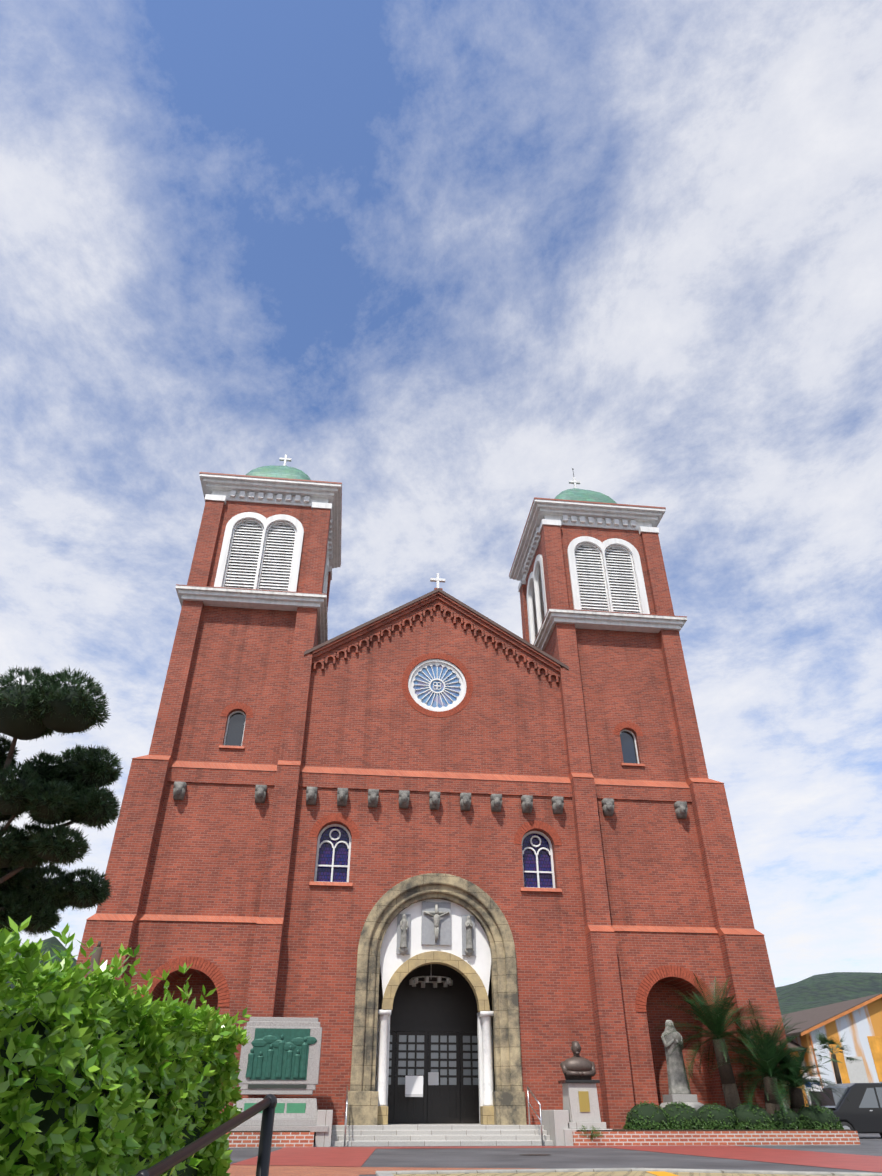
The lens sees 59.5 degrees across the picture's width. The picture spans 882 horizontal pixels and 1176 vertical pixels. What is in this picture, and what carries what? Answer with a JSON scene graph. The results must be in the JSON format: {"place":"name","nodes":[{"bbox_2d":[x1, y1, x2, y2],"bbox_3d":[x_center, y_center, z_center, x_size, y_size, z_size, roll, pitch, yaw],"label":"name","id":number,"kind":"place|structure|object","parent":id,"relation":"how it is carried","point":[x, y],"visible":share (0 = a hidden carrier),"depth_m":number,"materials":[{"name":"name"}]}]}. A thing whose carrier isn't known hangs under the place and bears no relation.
{"place":"outdoors","nodes":[
{"label":"outdoors","id":0,"kind":"place"},
{"bbox_2d":[0,0,881,986],"label":"sky","id":1,"kind":"structure","parent":0,"point":[445,261],"materials":[{"name":"blue"}]},
{"bbox_2d":[2,936,881,1014],"bbox_3d":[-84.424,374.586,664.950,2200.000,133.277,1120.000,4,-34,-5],"label":"hills","id":2,"kind":"structure","parent":0,"point":[815,991],"depth_m":619.04,"materials":[{"name":"green plant"}]},
{"bbox_2d":[227,1133,881,1175],"bbox_3d":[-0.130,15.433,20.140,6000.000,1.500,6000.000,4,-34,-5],"label":"ground","id":3,"kind":"structure","parent":0,"point":[566,1158],"depth_m":13.96,"materials":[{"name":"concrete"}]},
{"bbox_2d":[0,665,129,1026],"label":"pine tree","id":4,"kind":"object","parent":3,"relation":"on","point":[28,876],"depth_m":13.39,"materials":[{"name":"green plant"}]},
{"bbox_2d":[87,941,102,984],"bbox_3d":[-9.282,11.449,19.632,0.310,4.522,0.260,4,-34,-5],"label":"statue","id":5,"kind":"object","parent":3,"relation":"on","point":[96,955],"visible":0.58,"depth_m":20.62,"materials":[{"name":"grey stone"}]},
{"bbox_2d":[0,915,251,1175],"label":"hedge","id":6,"kind":"object","parent":3,"relation":"on","point":[82,1011],"depth_m":3.55,"materials":[{"name":"green plant"}]},
{"bbox_2d":[124,920,256,1112],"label":"brick wall","id":7,"kind":"structure","parent":3,"relation":"on","point":[226,948],"depth_m":22.28,"materials":[{"name":"brick"}]},
{"bbox_2d":[135,1094,276,1175],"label":"railing","id":8,"kind":"object","parent":3,"relation":"on","point":[267,1104],"visible":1,"depth_m":4.20,"materials":[{"name":"black metal"}]},
{"bbox_2d":[230,1149,374,1166],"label":"pavement","id":9,"kind":"structure","parent":3,"relation":"on","point":[327,1157],"depth_m":14.17,"materials":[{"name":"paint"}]},
{"bbox_2d":[226,1165,532,1175],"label":"brick paving","id":10,"kind":"structure","parent":3,"relation":"on","point":[241,1170],"depth_m":11.23,"materials":[{"name":"red brick"}]},
{"bbox_2d":[76,500,790,1128],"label":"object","id":11,"kind":"object","parent":3,"relation":"on","point":[216,842],"visible":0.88,"depth_m":24.94,"materials":[{"name":"red brick"}]},
{"bbox_2d":[172,606,317,764],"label":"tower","id":12,"kind":"structure","parent":11,"relation":"on","point":[242,655],"depth_m":27.36,"materials":[{"name":"brick"}]},
{"bbox_2d":[86,745,763,935],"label":"terracotta bands","id":13,"kind":"object","parent":11,"relation":"on","point":[353,771],"visible":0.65,"depth_m":25.48,"materials":[{"name":"brick"}]},
{"bbox_2d":[316,827,552,887],"bbox_3d":[-0.154,8.710,24.962,7.700,2.000,0.020,4,-34,-5],"label":"blue glass","id":14,"kind":"object","parent":13,"relation":"attached to","point":[342,851],"depth_m":24.90,"materials":[{"name":"blue glass"}]},
{"bbox_2d":[173,781,687,818],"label":"carved heads","id":15,"kind":"object","parent":11,"relation":"on","point":[179,791],"visible":0.98,"depth_m":25.38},
{"bbox_2d":[178,454,684,887],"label":"white trim","id":16,"kind":"structure","parent":11,"relation":"attached to","point":[224,488],"depth_m":31.70,"materials":[{"name":"paint"}]},
{"bbox_2d":[141,653,718,1011],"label":"voussoirs","id":17,"kind":"object","parent":16,"relation":"attached to","point":[653,979],"visible":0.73,"depth_m":24.68,"materials":[{"name":"red brick"}]},
{"bbox_2d":[176,585,686,646],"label":"cornice","id":18,"kind":"structure","parent":16,"relation":"on","point":[273,593],"depth_m":29.91,"materials":[{"name":"white stone"}]},
{"bbox_2d":[225,713,637,762],"bbox_3d":[-0.157,5.354,27.273,14.600,1.450,0.030,4,-34,-5],"label":"window","id":19,"kind":"structure","parent":16,"relation":"attached to","point":[235,730],"depth_m":26.88,"materials":[{"name":"black glass"}]},
{"bbox_2d":[176,472,686,644],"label":"cornice","id":20,"kind":"structure","parent":16,"relation":"on","point":[513,561],"depth_m":32.21,"materials":[{"name":"white stone"}]},
{"bbox_2d":[208,501,311,591],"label":"brick wall","id":21,"kind":"structure","parent":20,"relation":"on","point":[301,514],"depth_m":31.74,"materials":[{"name":"brick"}]},
{"bbox_2d":[246,465,616,503],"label":"copper domes","id":22,"kind":"structure","parent":20,"relation":"on","point":[576,494],"depth_m":35.07,"materials":[{"name":"green metal"}]},
{"bbox_2d":[526,525,654,614],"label":"brick wall","id":23,"kind":"structure","parent":20,"relation":"on","point":[569,534],"depth_m":33.15,"materials":[{"name":"brick"}]},
{"bbox_2d":[226,468,636,611],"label":"louvers","id":24,"kind":"object","parent":11,"relation":"on","point":[292,554],"visible":0.15,"depth_m":31.50,"materials":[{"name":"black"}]},
{"bbox_2d":[301,606,568,776],"bbox_3d":[-0.176,3.643,28.633,9.220,7.508,0.800,4,-34,-5],"label":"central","id":25,"kind":"object","parent":11,"relation":"attached to","point":[363,713],"visible":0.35,"depth_m":27.53,"materials":[{"name":"brick"}]},
{"bbox_2d":[413,665,460,707],"bbox_3d":[-0.148,3.620,28.360,2.100,2.100,0.020,4,-34,-5],"label":"rose window","id":26,"kind":"structure","parent":25,"relation":"attached to","point":[436,701],"depth_m":28.34,"materials":[{"name":"blue glass"}]},
{"bbox_2d":[304,588,568,669],"bbox_3d":[-2.674,14.027,47.918,9.800,3.315,45.340,4,-34,-5],"label":"roof edge","id":27,"kind":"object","parent":11,"relation":"on","point":[453,599],"depth_m":29.30,"materials":[{"name":"tile"}]},
{"bbox_2d":[544,628,685,781],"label":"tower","id":28,"kind":"structure","parent":11,"relation":"on","point":[623,676],"depth_m":28.72,"materials":[{"name":"brick"}]},
{"bbox_2d":[274,787,603,1136],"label":"brick wall","id":29,"kind":"structure","parent":3,"relation":"on","point":[393,845],"depth_m":23.65,"materials":[{"name":"brick"}]},
{"bbox_2d":[315,1110,569,1146],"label":"steps","id":30,"kind":"structure","parent":3,"relation":"on","point":[555,1123],"depth_m":19.54,"materials":[{"name":"stone"}]},
{"bbox_2d":[408,1100,418,1123],"bbox_3d":[-0.787,15.031,22.245,0.300,0.710,0.160,4,-34,-5],"label":"notice stand","id":31,"kind":"object","parent":30,"relation":"on","point":[413,1115],"visible":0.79,"depth_m":22.13,"materials":[{"name":"black metal"}]},
{"bbox_2d":[375,899,493,1124],"bbox_3d":[-0.184,12.328,22.821,3.400,5.830,0.550,4,-34,-5],"label":"tympanum","id":32,"kind":"object","parent":30,"relation":"on","point":[392,962],"visible":0.33,"depth_m":23.39,"materials":[{"name":"paint"}]},
{"bbox_2d":[396,902,475,955],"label":"tympanum slabs","id":33,"kind":"structure","parent":32,"relation":"attached to","point":[428,934],"depth_m":23.67,"materials":[{"name":"grey stone"}]},
{"bbox_2d":[399,904,473,956],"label":"statues","id":34,"kind":"object","parent":33,"relation":"attached to","point":[403,949],"visible":1,"depth_m":23.52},
{"bbox_2d":[377,951,493,1124],"bbox_3d":[-0.170,12.886,22.291,3.400,4.310,0.540,4,-34,-5],"label":"portal stone","id":35,"kind":"object","parent":30,"relation":"on","point":[466,971],"visible":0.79,"depth_m":22.85,"materials":[{"name":"beige stone"}]},
{"bbox_2d":[376,1010,493,1105],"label":"columns","id":36,"kind":"structure","parent":35,"relation":"on","point":[384,1015],"depth_m":21.83,"materials":[{"name":"stone"}]},
{"bbox_2d":[347,873,526,1124],"bbox_3d":[-0.139,11.835,22.675,4.840,6.520,0.750,4,-34,-5],"label":"stone archway","id":37,"kind":"object","parent":30,"relation":"on","point":[483,908],"visible":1,"depth_m":22.44,"materials":[{"name":"beige stone"}]},
{"bbox_2d":[344,1086,542,1146],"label":"handrails","id":38,"kind":"object","parent":30,"relation":"on","point":[346,1108],"visible":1,"depth_m":19.67,"materials":[{"name":"silver metal"}]},
{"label":"porch walls","id":39,"kind":"object","parent":30,"relation":"on","visible":0},
{"bbox_2d":[409,964,452,987],"bbox_3d":[-0.312,12.067,24.350,1.373,0.840,1.319,4,-34,-5],"label":"chandelier","id":40,"kind":"object","parent":39,"relation":"hanging from","point":[446,983],"visible":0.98,"depth_m":24.04,"materials":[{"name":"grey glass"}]},
{"bbox_2d":[378,964,494,1123],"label":"doors","id":41,"kind":"structure","parent":39,"relation":"attached to","point":[428,1011],"depth_m":24.08,"materials":[{"name":"black wood"}]},
{"bbox_2d":[405,1072,438,1093],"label":"notices","id":42,"kind":"object","parent":41,"relation":"attached to","point":[413,1084],"visible":0.93,"depth_m":22.60,"materials":[{"name":"white paper"}]},
{"bbox_2d":[405,1094,422,1096],"bbox_3d":[-0.783,14.740,22.404,0.520,0.070,0.005,4,-34,-5],"label":"notice footer","id":43,"kind":"object","parent":42,"relation":"attached to","point":[413,1095],"visible":1,"depth_m":22.40,"materials":[{"name":"grey"}]},
{"bbox_2d":[388,1035,478,1084],"bbox_3d":[-0.418,14.543,23.778,3.790,1.300,0.010,4,-34,-5],"label":"door glass","id":44,"kind":"object","parent":41,"relation":"attached to","point":[434,1038],"visible":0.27,"depth_m":23.82,"materials":[{"name":"grey glass"}]},
{"bbox_2d":[282,1145,744,1148],"bbox_3d":[1.827,13.360,18.431,11.100,0.001,1.130,4,-34,-5],"label":"red strip","id":45,"kind":"object","parent":3,"relation":"on","point":[505,1147],"visible":1,"depth_m":18.20,"materials":[{"name":"paint"}]},
{"bbox_2d":[519,1154,549,1154],"bbox_3d":[1.837,11.087,15.091,0.640,0.001,0.640,4,-34,-5],"label":"manhole","id":46,"kind":"object","parent":3,"relation":"on","point":[534,1154],"visible":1,"depth_m":15.14,"materials":[{"name":"metal"}]},
{"bbox_2d":[226,1131,859,1147],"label":"planters","id":47,"kind":"object","parent":3,"relation":"on","point":[613,1138],"visible":0.26,"depth_m":19.40,"materials":[{"name":"brick"}]},
{"bbox_2d":[229,1129,850,1131],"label":"brick planter wall","id":48,"kind":"structure","parent":47,"relation":"on","point":[641,1130],"depth_m":19.64,"materials":[{"name":"red brick"}]},
{"bbox_2d":[231,1017,327,1131],"bbox_3d":[-4.143,12.401,19.727,2.700,2.470,0.950,4,-34,-5],"label":"monument","id":49,"kind":"object","parent":48,"relation":"on","point":[305,1121],"visible":0.58,"depth_m":19.45,"materials":[{"name":"grey stone"}]},
{"bbox_2d":[244,1103,305,1112],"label":"relief plaques","id":50,"kind":"object","parent":49,"relation":"attached to","point":[295,1107],"visible":0.45,"depth_m":19.12,"materials":[{"name":"green metal"}]},
{"bbox_2d":[248,1084,306,1087],"bbox_3d":[-4.127,12.568,19.447,1.460,0.080,0.028,4,-34,-5],"label":"relief inscription","id":51,"kind":"object","parent":49,"relation":"attached to","point":[272,1086],"visible":1,"depth_m":19.43,"materials":[{"name":"grey stone"}]},
{"bbox_2d":[246,1028,316,1079],"bbox_3d":[-4.083,12.002,19.869,1.725,1.130,0.178,4,-34,-5],"label":"bronze relief","id":52,"kind":"object","parent":49,"relation":"attached to","point":[278,1054],"visible":0.96,"depth_m":19.80},
{"bbox_2d":[562,1083,612,1145],"bbox_3d":[3.643,13.674,19.972,1.240,1.420,1.100,4,-34,-5],"label":"bust pedestal","id":53,"kind":"object","parent":48,"relation":"on","point":[578,1119],"visible":0.62,"depth_m":19.74,"materials":[{"name":"grey stone"}]},
{"bbox_2d":[560,1041,595,1079],"bbox_3d":[3.648,12.632,20.631,0.949,0.905,0.573,4,-34,-5],"label":"pope bust","id":54,"kind":"object","parent":53,"relation":"on","point":[576,1066],"visible":0.98,"depth_m":20.40,"materials":[{"name":"brown metal"}]},
{"bbox_2d":[558,1080,599,1083],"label":"bust slab","id":55,"kind":"structure","parent":53,"relation":"on","point":[577,1081],"depth_m":20.07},
{"bbox_2d":[578,1091,589,1111],"bbox_3d":[3.684,13.218,19.853,0.260,0.440,0.035,4,-34,-5],"label":"bust plaque","id":56,"kind":"object","parent":53,"relation":"attached to","point":[584,1105],"visible":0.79,"depth_m":19.84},
{"bbox_2d":[622,1101,843,1130],"bbox_3d":[0.385,13.614,19.711,20.349,0.752,1.249,4,-34,-5],"label":"shrub","id":57,"kind":"object","parent":48,"relation":"on","point":[721,1114],"visible":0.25,"depth_m":20.17,"materials":[{"name":"green plant"}]},
{"bbox_2d":[650,973,847,1115],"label":"palm trees","id":58,"kind":"object","parent":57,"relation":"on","point":[768,1054],"depth_m":21.23,"materials":[{"name":"green plant"}]},
{"bbox_2d":[578,1125,603,1139],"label":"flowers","id":59,"kind":"object","parent":3,"relation":"on","point":[595,1135],"visible":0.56,"depth_m":19.20,"materials":[{"name":"green plant"}]},
{"bbox_2d":[393,1171,830,1175],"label":"ochre paving","id":60,"kind":"structure","parent":3,"relation":"on","point":[630,1173],"depth_m":10.31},
{"bbox_2d":[375,1168,881,1175],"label":"kerbs","id":61,"kind":"structure","parent":60,"relation":"on","point":[384,1173],"depth_m":10.53,"materials":[{"name":"grey concrete"}]},
{"bbox_2d":[646,1171,678,1175],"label":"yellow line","id":62,"kind":"object","parent":60,"relation":"on","point":[660,1173],"visible":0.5,"depth_m":10.42,"materials":[{"name":"yellow paint"}]},
{"bbox_2d":[614,931,748,1107],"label":"brick wall","id":63,"kind":"structure","parent":3,"relation":"on","point":[641,956],"depth_m":23.32,"materials":[{"name":"brick"}]},
{"bbox_2d":[618,1147,881,1171],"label":"pavement","id":64,"kind":"structure","parent":3,"relation":"on","point":[840,1161],"depth_m":14.49,"materials":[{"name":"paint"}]},
{"bbox_2d":[790,998,881,1105],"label":"house walls","id":65,"kind":"structure","parent":3,"relation":"on","point":[857,1027],"depth_m":47.97,"materials":[{"name":"paint"}]},
{"bbox_2d":[781,993,881,1050],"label":"house roof","id":66,"kind":"structure","parent":65,"relation":"on","point":[812,1017],"depth_m":50.75,"materials":[{"name":"grey"}]},
{"bbox_2d":[801,994,881,1080],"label":"roof trim","id":67,"kind":"structure","parent":66,"relation":"attached to","point":[842,1014],"depth_m":48.12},
{"bbox_2d":[838,1057,868,1083],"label":"wall panel","id":68,"kind":"object","parent":65,"relation":"attached to","point":[856,1070],"visible":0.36,"depth_m":46.98,"materials":[{"name":"white paint"}]},
{"bbox_2d":[810,1030,862,1083],"bbox_3d":[19.061,23.397,36.918,2.519,4.196,2.568,4,-34,-5],"label":"palm","id":69,"kind":"object","parent":3,"relation":"on","point":[822,1039],"depth_m":37.22,"materials":[{"name":"green plant"}]},
{"bbox_2d":[809,1083,881,1133],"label":"car","id":70,"kind":"object","parent":3,"relation":"on","point":[856,1117],"depth_m":24.71,"materials":[{"name":"black metal"}]},
{"bbox_2d":[840,1122,881,1136],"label":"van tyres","id":71,"kind":"object","parent":70,"relation":"attached to","point":[847,1124],"visible":0.12,"depth_m":24.29,"materials":[{"name":"black rubber"}]},
{"bbox_2d":[659,1094,703,1110],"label":"niche bases","id":72,"kind":"object","parent":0,"point":[691,1100],"visible":0.04,"depth_m":21.37,"materials":[{"name":"grey stone"}]},
{"bbox_2d":[661,1020,690,1094],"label":"niche statues","id":73,"kind":"object","parent":72,"relation":"on","point":[678,1083],"visible":0.4,"depth_m":22.06,"materials":[{"name":"grey stone"}]},
{"bbox_2d":[804,1077,821,1090],"bbox_3d":[11.401,15.220,23.670,0.550,0.380,0.005,4,-34,-5],"label":"sign plate","id":74,"kind":"object","parent":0,"point":[815,1078],"visible":0.29,"depth_m":23.65,"materials":[{"name":"white"}]},
{"bbox_2d":[833,1036,881,1083],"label":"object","id":75,"kind":"structure","parent":0,"point":[875,1043],"depth_m":47.40,"materials":[{"name":"paint"}]}
]}

